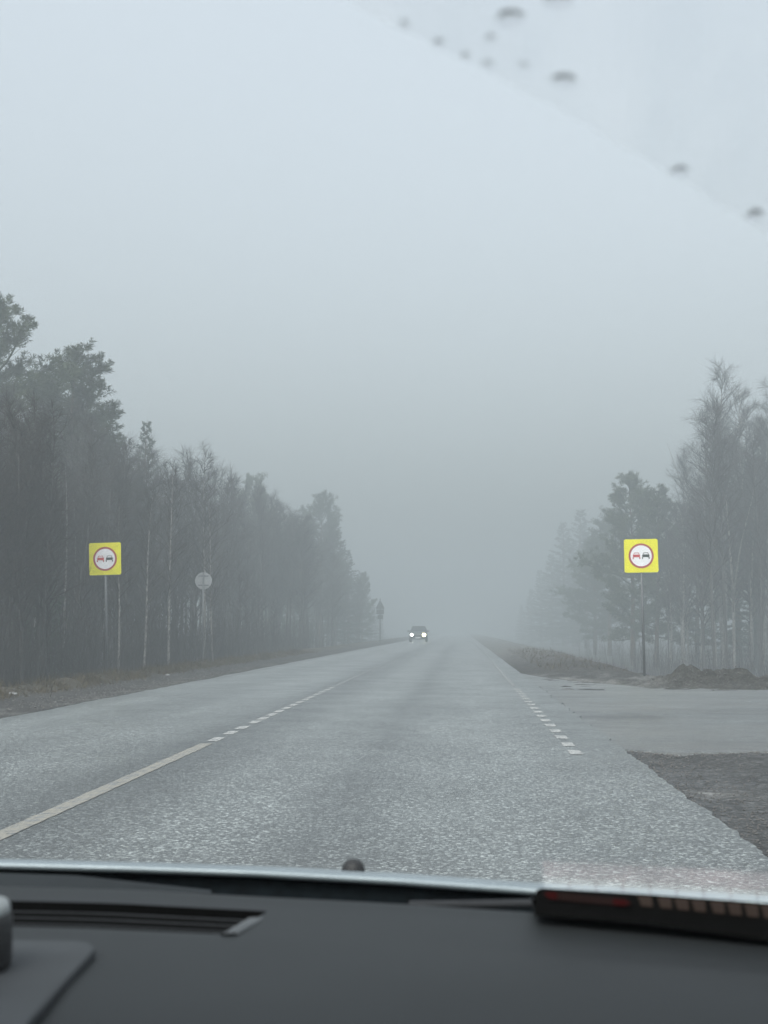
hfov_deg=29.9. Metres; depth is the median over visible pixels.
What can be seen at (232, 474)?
bare tree
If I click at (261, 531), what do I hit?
bare tree
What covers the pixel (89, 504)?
bare tree
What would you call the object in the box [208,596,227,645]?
bare sapling
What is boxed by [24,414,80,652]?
bare tree
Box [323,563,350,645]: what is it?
bare tree
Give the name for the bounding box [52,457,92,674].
birch tree
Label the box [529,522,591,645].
spruce tree
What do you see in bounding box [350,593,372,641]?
spruce tree
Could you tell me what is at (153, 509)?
bare tree
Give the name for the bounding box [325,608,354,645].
spruce tree
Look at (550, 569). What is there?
spruce tree
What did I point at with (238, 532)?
bare tree
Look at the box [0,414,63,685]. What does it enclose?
bare tree
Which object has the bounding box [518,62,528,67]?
water drop
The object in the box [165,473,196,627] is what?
bare tree
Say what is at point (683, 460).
birch tree
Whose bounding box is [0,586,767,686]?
undergrowth
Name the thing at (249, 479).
pine tree
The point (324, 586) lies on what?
bare tree
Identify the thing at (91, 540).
bare tree
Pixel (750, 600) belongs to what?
birch tree
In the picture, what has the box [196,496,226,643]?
bare tree
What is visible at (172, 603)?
bare sapling
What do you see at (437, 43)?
water drop
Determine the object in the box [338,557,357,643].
bare tree
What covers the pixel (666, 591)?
birch tree
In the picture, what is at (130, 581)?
bare tree
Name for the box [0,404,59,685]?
bare tree
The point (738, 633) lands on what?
spruce tree
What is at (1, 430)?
bare tree
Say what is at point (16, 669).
bare tree
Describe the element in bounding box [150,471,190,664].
bare tree
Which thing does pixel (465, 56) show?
water drop
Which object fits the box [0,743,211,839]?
line
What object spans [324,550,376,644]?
spruce tree
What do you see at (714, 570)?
birch tree
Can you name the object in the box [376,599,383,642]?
warning sign
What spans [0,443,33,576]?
bare tree
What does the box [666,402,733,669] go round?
birch tree
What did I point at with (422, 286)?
sky
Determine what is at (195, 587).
bare sapling
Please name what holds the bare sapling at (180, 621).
on the ground at (499, 645)
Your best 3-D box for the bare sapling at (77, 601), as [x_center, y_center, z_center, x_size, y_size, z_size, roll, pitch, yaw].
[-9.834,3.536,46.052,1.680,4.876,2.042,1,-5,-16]
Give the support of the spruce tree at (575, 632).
on the ground at (499, 645)
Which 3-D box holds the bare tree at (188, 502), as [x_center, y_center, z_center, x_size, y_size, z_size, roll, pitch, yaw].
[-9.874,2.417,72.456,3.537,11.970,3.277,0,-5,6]
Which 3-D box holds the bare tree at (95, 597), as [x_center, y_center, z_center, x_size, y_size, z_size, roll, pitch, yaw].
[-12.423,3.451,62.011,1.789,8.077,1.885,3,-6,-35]
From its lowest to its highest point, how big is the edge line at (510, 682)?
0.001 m
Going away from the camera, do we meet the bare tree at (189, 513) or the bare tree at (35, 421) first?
the bare tree at (35, 421)
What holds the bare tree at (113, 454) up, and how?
on the ground at (499, 645)
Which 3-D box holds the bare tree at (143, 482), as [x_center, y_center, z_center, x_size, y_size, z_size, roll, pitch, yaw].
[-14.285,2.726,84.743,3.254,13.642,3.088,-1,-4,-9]
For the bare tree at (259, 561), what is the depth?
106.37 m
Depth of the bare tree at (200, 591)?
110.88 m
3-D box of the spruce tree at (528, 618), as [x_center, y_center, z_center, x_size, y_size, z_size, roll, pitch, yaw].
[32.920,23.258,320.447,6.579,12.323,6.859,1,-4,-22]
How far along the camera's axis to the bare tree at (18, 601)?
35.86 m
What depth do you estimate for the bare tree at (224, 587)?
90.28 m
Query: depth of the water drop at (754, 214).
0.56 m
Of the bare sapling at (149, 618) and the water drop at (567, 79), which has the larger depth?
the bare sapling at (149, 618)
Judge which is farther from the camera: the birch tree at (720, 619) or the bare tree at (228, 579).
the birch tree at (720, 619)
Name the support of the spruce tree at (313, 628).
on the ground at (499, 645)
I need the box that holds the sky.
[0,0,767,634]
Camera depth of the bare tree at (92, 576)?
51.58 m
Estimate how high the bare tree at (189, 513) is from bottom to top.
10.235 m
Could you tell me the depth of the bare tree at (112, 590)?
54.66 m
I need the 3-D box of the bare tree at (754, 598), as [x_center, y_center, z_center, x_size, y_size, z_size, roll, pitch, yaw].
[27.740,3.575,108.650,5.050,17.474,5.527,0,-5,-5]
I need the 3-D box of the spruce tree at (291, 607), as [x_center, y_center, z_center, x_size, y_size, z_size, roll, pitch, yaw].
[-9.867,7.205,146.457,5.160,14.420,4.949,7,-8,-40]
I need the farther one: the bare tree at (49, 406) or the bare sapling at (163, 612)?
the bare sapling at (163, 612)
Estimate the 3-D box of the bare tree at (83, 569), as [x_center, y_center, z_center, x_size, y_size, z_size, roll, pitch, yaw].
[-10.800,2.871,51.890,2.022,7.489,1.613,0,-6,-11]
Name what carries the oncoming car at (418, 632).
on the road at (449, 754)
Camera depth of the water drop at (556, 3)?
0.49 m
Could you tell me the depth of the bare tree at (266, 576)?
107.01 m
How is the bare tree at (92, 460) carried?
on the ground at (499, 645)
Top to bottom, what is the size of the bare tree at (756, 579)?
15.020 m
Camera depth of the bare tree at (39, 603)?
38.57 m
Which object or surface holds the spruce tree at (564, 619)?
on the ground at (499, 645)
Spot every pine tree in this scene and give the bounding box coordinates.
[0,292,88,512]
[4,338,139,665]
[5,372,131,524]
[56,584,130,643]
[60,399,141,614]
[234,472,284,628]
[295,489,352,646]
[349,571,377,639]
[549,536,627,654]
[565,506,644,655]
[574,469,677,665]
[619,483,695,667]
[659,502,739,663]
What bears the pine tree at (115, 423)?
on the ground at (499, 645)
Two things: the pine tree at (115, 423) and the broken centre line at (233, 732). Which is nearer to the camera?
the broken centre line at (233, 732)
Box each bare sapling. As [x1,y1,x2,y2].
[56,541,101,660]
[58,546,100,669]
[84,538,141,670]
[103,603,124,668]
[117,558,147,665]
[121,555,166,662]
[125,566,172,648]
[126,536,179,654]
[129,547,170,665]
[138,566,173,650]
[142,614,158,665]
[147,562,176,663]
[155,587,180,651]
[158,573,184,649]
[162,562,194,645]
[162,587,193,663]
[163,566,194,638]
[170,617,181,661]
[172,595,194,657]
[174,548,219,659]
[184,593,201,657]
[198,583,222,652]
[206,587,223,655]
[207,603,226,659]
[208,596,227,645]
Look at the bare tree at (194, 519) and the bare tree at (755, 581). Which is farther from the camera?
the bare tree at (755, 581)
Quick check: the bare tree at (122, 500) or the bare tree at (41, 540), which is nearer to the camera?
the bare tree at (41, 540)
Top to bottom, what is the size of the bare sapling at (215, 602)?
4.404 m
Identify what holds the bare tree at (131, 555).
on the ground at (499, 645)
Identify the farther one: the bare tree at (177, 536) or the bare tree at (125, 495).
the bare tree at (177, 536)
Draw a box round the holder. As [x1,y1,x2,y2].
[0,896,12,972]
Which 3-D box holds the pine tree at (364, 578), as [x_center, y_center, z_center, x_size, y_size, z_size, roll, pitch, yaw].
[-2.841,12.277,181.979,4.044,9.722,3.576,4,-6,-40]
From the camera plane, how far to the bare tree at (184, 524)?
87.01 m
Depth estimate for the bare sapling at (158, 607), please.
58.89 m
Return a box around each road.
[0,632,767,895]
[523,674,767,755]
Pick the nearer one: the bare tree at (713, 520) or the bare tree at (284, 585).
the bare tree at (713, 520)
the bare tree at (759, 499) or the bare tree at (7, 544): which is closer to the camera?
the bare tree at (7, 544)
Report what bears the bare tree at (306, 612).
on the ground at (499, 645)
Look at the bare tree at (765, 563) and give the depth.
78.53 m
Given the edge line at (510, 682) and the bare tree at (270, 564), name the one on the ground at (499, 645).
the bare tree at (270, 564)
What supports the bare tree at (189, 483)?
on the ground at (499, 645)
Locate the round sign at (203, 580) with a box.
[195,572,211,660]
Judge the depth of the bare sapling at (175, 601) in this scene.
62.19 m
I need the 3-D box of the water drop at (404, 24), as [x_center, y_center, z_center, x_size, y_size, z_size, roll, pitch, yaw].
[0.007,-0.168,0.497,0.003,0.002,0.003,0,-5,3]
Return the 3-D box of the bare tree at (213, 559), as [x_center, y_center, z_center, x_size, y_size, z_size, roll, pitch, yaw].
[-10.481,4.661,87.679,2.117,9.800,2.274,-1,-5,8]
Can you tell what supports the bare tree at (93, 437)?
on the ground at (499, 645)
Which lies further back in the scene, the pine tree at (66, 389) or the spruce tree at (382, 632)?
the spruce tree at (382, 632)
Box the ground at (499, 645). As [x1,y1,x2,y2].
[0,632,767,855]
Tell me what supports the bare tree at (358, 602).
on the ground at (499, 645)
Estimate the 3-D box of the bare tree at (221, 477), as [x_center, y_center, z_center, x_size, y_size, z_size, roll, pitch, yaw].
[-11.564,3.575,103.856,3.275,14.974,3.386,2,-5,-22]
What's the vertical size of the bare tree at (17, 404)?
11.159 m
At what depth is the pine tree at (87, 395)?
67.22 m
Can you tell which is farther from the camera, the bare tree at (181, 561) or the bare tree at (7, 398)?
the bare tree at (181, 561)
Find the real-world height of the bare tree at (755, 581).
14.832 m
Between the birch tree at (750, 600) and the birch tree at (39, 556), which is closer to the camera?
the birch tree at (39, 556)
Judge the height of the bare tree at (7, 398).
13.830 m
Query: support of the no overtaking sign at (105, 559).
on the ground at (499, 645)
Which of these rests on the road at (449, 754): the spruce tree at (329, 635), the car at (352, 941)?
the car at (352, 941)
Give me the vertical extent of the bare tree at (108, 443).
11.268 m
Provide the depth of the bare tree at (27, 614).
37.63 m
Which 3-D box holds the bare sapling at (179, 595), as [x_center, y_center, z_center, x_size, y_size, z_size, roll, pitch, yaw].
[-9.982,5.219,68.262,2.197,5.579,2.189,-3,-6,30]
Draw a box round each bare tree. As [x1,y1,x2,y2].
[0,379,30,492]
[0,388,73,681]
[0,392,51,664]
[0,396,30,550]
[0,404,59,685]
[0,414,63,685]
[0,420,47,678]
[0,441,33,623]
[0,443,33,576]
[0,444,61,678]
[0,488,50,683]
[0,508,47,679]
[1,380,22,468]
[9,396,77,681]
[11,405,74,680]
[11,411,72,679]
[22,393,75,621]
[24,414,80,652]
[27,492,95,681]
[41,485,78,620]
[44,397,128,654]
[44,454,91,627]
[45,407,114,550]
[46,437,128,668]
[55,414,119,636]
[56,461,110,672]
[58,502,95,607]
[58,552,86,641]
[59,500,112,665]
[61,470,101,648]
[67,420,121,639]
[67,480,101,667]
[67,489,114,648]
[76,421,134,658]
[78,461,108,638]
[83,505,101,626]
[83,507,109,665]
[90,449,142,667]
[94,446,113,624]
[97,446,145,656]
[99,436,147,647]
[101,472,140,670]
[102,449,127,639]
[103,430,147,659]
[103,436,158,657]
[117,475,144,631]
[120,526,142,630]
[121,481,173,633]
[122,464,155,653]
[123,441,151,631]
[128,445,178,651]
[128,464,160,629]
[129,466,163,662]
[130,436,160,507]
[130,445,151,630]
[135,433,167,603]
[144,450,177,618]
[148,472,174,587]
[149,460,182,619]
[150,454,189,614]
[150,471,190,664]
[155,469,201,630]
[157,444,220,657]
[159,511,197,627]
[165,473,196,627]
[170,474,201,604]
[176,473,218,661]
[177,510,205,633]
[178,446,214,635]
[183,461,200,524]
[184,492,219,636]
[190,470,212,568]
[196,473,222,644]
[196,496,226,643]
[201,462,236,628]
[202,477,244,612]
[206,465,262,647]
[206,512,226,608]
[207,459,230,628]
[207,475,254,637]
[208,497,236,594]
[208,546,232,638]
[216,476,261,616]
[222,470,255,652]
[231,496,258,624]
[238,481,274,605]
[241,483,266,633]
[242,479,281,620]
[242,501,275,624]
[243,488,278,630]
[246,496,288,634]
[248,512,275,608]
[249,487,293,648]
[259,499,291,644]
[263,506,304,602]
[265,492,286,606]
[265,518,290,636]
[269,501,299,638]
[280,501,321,635]
[289,513,328,647]
[289,524,325,595]
[290,539,330,620]
[293,527,321,637]
[306,516,339,647]
[307,526,346,646]
[309,538,335,645]
[309,553,335,647]
[310,524,355,643]
[319,522,353,646]
[320,548,348,645]
[321,558,349,645]
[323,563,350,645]
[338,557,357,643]
[351,582,369,641]
[653,529,688,671]
[674,504,720,670]
[676,425,747,670]
[678,512,732,668]
[679,393,753,667]
[708,418,766,674]
[721,457,762,667]
[724,428,767,675]
[726,416,767,665]
[731,449,766,675]
[737,472,766,670]
[740,429,767,565]
[747,501,767,618]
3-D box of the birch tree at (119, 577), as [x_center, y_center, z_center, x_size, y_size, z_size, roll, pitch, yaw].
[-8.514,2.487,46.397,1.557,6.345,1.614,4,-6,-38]
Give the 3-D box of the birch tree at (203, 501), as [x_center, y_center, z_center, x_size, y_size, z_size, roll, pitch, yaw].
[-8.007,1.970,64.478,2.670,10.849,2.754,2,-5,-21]
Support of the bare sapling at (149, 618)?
on the ground at (499, 645)
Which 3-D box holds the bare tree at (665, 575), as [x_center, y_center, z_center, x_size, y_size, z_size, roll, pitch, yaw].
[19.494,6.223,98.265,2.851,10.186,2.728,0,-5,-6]
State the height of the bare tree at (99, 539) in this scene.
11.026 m
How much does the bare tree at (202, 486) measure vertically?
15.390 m
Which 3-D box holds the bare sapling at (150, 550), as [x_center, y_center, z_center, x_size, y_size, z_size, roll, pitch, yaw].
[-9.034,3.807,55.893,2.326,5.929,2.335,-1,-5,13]
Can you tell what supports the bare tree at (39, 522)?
on the ground at (499, 645)
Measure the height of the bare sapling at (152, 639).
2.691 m
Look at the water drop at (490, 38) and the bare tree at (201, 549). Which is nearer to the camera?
the water drop at (490, 38)
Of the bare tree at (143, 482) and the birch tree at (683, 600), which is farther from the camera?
the birch tree at (683, 600)
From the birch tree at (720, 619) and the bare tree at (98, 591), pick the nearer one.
the bare tree at (98, 591)
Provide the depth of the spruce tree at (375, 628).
227.06 m
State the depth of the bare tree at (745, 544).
89.73 m
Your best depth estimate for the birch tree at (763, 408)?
106.57 m
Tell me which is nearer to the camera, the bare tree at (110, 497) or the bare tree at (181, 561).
the bare tree at (110, 497)
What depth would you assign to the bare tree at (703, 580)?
80.98 m
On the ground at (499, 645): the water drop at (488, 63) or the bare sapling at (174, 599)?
the bare sapling at (174, 599)
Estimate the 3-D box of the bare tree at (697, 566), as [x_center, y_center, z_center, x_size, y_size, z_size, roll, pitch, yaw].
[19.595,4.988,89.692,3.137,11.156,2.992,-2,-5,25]
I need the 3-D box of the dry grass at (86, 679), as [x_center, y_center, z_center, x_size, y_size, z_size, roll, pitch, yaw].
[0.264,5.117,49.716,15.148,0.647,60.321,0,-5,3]
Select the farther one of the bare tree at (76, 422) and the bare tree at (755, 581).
the bare tree at (755, 581)
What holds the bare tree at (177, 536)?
on the ground at (499, 645)
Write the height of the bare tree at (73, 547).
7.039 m
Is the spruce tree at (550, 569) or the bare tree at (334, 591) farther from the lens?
the spruce tree at (550, 569)
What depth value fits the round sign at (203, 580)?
61.04 m
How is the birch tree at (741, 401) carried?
on the ground at (499, 645)
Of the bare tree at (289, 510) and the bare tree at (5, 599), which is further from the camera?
the bare tree at (289, 510)
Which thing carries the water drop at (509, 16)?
on the car at (352, 941)
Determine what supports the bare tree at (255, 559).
on the ground at (499, 645)
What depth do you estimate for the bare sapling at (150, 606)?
63.66 m
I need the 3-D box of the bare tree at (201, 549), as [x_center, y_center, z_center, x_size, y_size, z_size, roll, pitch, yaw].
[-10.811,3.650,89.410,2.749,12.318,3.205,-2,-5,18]
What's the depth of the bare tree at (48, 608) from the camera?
39.78 m
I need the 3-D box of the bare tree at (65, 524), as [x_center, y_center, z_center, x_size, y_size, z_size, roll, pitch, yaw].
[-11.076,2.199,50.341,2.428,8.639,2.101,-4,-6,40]
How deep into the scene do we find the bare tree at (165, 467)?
71.64 m
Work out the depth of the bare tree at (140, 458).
86.80 m
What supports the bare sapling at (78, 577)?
on the ground at (499, 645)
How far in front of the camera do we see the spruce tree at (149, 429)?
85.54 m
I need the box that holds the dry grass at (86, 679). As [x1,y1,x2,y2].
[0,646,632,700]
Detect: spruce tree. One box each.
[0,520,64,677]
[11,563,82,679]
[101,420,162,652]
[267,513,309,645]
[291,558,338,646]
[301,521,362,645]
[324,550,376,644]
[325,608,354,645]
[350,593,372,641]
[363,599,381,641]
[373,614,385,639]
[514,605,530,640]
[515,589,545,642]
[520,570,557,643]
[526,554,567,644]
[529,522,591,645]
[539,509,606,646]
[545,551,598,645]
[552,531,616,647]
[689,496,753,666]
[697,428,767,658]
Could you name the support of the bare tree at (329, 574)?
on the ground at (499, 645)
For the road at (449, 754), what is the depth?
11.28 m
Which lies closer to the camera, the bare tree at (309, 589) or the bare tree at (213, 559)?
the bare tree at (213, 559)
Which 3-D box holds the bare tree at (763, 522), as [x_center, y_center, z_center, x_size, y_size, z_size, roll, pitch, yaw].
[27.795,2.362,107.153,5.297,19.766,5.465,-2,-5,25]
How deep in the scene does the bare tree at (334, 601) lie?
146.65 m
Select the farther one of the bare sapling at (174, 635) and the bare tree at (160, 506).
the bare tree at (160, 506)
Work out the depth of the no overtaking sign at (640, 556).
38.89 m
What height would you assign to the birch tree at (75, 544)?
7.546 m
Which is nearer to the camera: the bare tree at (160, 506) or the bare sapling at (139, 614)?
the bare sapling at (139, 614)
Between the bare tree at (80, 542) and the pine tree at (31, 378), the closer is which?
the bare tree at (80, 542)
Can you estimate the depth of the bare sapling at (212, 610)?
77.21 m
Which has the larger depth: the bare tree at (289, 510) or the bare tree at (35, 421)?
the bare tree at (289, 510)
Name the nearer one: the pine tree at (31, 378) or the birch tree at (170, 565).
the birch tree at (170, 565)
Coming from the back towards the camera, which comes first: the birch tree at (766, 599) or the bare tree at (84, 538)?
the birch tree at (766, 599)
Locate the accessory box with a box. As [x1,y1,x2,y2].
[530,888,767,940]
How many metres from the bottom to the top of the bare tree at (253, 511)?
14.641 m
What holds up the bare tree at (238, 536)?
on the ground at (499, 645)
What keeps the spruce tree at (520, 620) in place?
on the ground at (499, 645)
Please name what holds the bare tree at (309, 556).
on the ground at (499, 645)
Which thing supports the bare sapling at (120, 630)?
on the ground at (499, 645)
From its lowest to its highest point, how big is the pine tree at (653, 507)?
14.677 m
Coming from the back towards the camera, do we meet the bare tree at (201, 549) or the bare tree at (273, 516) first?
the bare tree at (273, 516)
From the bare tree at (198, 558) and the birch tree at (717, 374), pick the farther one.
the birch tree at (717, 374)
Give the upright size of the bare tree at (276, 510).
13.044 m
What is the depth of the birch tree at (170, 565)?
52.57 m
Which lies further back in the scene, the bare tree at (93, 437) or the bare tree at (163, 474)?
the bare tree at (163, 474)
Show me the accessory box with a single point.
(745, 919)
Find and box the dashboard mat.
[0,940,94,1023]
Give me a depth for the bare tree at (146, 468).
64.87 m
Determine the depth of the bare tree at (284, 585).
118.19 m
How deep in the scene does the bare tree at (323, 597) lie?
139.07 m
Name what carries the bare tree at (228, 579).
on the ground at (499, 645)
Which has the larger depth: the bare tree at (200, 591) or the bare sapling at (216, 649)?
the bare tree at (200, 591)
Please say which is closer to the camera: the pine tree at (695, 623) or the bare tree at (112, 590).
the bare tree at (112, 590)
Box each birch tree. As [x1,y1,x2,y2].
[33,470,62,640]
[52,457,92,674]
[53,483,97,612]
[101,496,143,671]
[122,472,173,666]
[142,455,199,665]
[183,435,233,658]
[188,498,228,660]
[646,446,699,663]
[651,524,693,668]
[654,460,728,622]
[658,501,709,663]
[664,518,708,665]
[665,472,744,668]
[666,394,739,667]
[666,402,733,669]
[674,353,763,668]
[693,418,766,600]
[695,436,765,668]
[704,383,764,661]
[717,477,767,659]
[722,413,767,675]
[727,399,766,656]
[732,375,767,669]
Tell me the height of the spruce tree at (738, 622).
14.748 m
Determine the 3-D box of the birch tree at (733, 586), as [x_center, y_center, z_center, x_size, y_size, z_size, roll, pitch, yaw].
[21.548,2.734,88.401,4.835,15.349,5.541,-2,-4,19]
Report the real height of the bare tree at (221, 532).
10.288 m
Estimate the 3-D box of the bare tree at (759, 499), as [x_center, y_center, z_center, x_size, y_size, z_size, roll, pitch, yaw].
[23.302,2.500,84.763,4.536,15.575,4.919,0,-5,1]
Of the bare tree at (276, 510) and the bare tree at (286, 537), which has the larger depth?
the bare tree at (286, 537)
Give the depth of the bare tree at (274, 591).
112.25 m
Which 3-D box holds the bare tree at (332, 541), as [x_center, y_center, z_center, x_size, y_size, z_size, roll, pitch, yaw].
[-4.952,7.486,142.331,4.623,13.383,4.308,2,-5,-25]
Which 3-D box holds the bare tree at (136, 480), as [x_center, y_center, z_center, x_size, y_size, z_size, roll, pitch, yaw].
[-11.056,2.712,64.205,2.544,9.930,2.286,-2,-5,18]
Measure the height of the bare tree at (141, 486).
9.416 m
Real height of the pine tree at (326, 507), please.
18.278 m
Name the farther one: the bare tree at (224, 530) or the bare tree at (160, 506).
the bare tree at (224, 530)
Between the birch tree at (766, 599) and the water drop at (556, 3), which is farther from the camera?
the birch tree at (766, 599)
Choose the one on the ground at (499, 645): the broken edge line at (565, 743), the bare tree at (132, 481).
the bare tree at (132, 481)
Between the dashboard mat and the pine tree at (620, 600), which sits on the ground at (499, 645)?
the pine tree at (620, 600)
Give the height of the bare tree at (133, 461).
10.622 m
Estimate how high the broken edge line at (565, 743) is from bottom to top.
0.001 m
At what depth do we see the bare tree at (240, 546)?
103.71 m
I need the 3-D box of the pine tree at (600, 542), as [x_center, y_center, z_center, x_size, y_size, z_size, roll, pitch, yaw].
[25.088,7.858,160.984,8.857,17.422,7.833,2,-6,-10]
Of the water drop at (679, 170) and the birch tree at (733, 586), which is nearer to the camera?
the water drop at (679, 170)
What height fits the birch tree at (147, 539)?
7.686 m
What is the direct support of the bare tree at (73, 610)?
on the ground at (499, 645)
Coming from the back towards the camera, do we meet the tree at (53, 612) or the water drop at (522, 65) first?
the tree at (53, 612)
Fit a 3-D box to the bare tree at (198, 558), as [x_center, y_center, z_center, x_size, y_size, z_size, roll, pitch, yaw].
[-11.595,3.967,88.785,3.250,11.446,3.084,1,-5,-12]
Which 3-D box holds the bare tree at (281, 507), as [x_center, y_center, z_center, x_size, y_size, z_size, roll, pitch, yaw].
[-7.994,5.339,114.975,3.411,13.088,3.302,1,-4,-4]
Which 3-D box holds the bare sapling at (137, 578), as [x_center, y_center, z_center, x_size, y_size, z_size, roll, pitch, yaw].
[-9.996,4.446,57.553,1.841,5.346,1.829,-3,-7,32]
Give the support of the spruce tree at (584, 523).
on the ground at (499, 645)
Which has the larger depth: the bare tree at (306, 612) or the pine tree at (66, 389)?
the bare tree at (306, 612)
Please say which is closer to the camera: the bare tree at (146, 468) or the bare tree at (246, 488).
the bare tree at (146, 468)
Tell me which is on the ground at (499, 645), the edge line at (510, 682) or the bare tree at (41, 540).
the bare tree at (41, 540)
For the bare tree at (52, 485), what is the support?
on the ground at (499, 645)
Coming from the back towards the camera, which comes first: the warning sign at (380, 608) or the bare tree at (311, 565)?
the warning sign at (380, 608)
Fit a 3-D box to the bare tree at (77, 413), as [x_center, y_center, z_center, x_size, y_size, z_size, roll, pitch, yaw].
[-12.369,1.201,58.597,3.763,12.054,3.510,-1,-5,16]
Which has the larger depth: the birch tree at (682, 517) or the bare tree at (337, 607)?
the bare tree at (337, 607)
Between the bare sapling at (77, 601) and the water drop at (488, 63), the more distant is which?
the bare sapling at (77, 601)
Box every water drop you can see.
[400,20,408,29]
[433,39,442,47]
[461,52,468,60]
[482,60,492,66]
[485,34,494,41]
[497,9,523,24]
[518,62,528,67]
[544,0,570,6]
[551,73,575,85]
[670,165,687,175]
[746,208,762,220]
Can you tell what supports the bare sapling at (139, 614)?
on the ground at (499, 645)
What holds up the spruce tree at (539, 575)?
on the ground at (499, 645)
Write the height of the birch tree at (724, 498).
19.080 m
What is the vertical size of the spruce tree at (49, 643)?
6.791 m
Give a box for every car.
[0,859,767,1023]
[407,626,428,641]
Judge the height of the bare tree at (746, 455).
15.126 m
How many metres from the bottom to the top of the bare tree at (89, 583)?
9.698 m
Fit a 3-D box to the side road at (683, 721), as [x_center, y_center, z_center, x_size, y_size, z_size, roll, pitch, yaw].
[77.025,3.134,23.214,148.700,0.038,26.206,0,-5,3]
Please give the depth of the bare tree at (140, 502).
69.57 m
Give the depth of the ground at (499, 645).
30.89 m
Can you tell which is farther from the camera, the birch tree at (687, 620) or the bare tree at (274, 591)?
the bare tree at (274, 591)
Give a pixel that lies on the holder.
(6, 925)
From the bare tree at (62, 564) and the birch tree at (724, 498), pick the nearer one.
the bare tree at (62, 564)
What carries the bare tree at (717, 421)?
on the ground at (499, 645)
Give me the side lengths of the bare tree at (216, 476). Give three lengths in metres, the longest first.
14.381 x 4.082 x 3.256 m
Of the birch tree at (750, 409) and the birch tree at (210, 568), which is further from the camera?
the birch tree at (750, 409)
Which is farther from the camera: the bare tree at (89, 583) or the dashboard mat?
the bare tree at (89, 583)
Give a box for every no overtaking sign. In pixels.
[89,542,120,672]
[624,539,657,675]
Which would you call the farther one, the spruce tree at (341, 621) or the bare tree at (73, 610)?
the spruce tree at (341, 621)
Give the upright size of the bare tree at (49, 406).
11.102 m
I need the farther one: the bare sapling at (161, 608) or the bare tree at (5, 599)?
the bare sapling at (161, 608)
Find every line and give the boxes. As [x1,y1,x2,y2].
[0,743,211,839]
[207,687,334,740]
[221,634,515,685]
[514,689,582,753]
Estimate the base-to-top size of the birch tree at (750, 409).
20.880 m
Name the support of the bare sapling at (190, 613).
on the ground at (499, 645)
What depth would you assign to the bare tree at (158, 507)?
84.61 m
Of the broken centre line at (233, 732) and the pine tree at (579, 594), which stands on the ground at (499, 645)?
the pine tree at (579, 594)
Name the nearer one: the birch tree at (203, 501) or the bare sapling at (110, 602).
the bare sapling at (110, 602)
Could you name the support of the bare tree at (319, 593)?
on the ground at (499, 645)
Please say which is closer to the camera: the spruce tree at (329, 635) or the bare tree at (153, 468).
the bare tree at (153, 468)

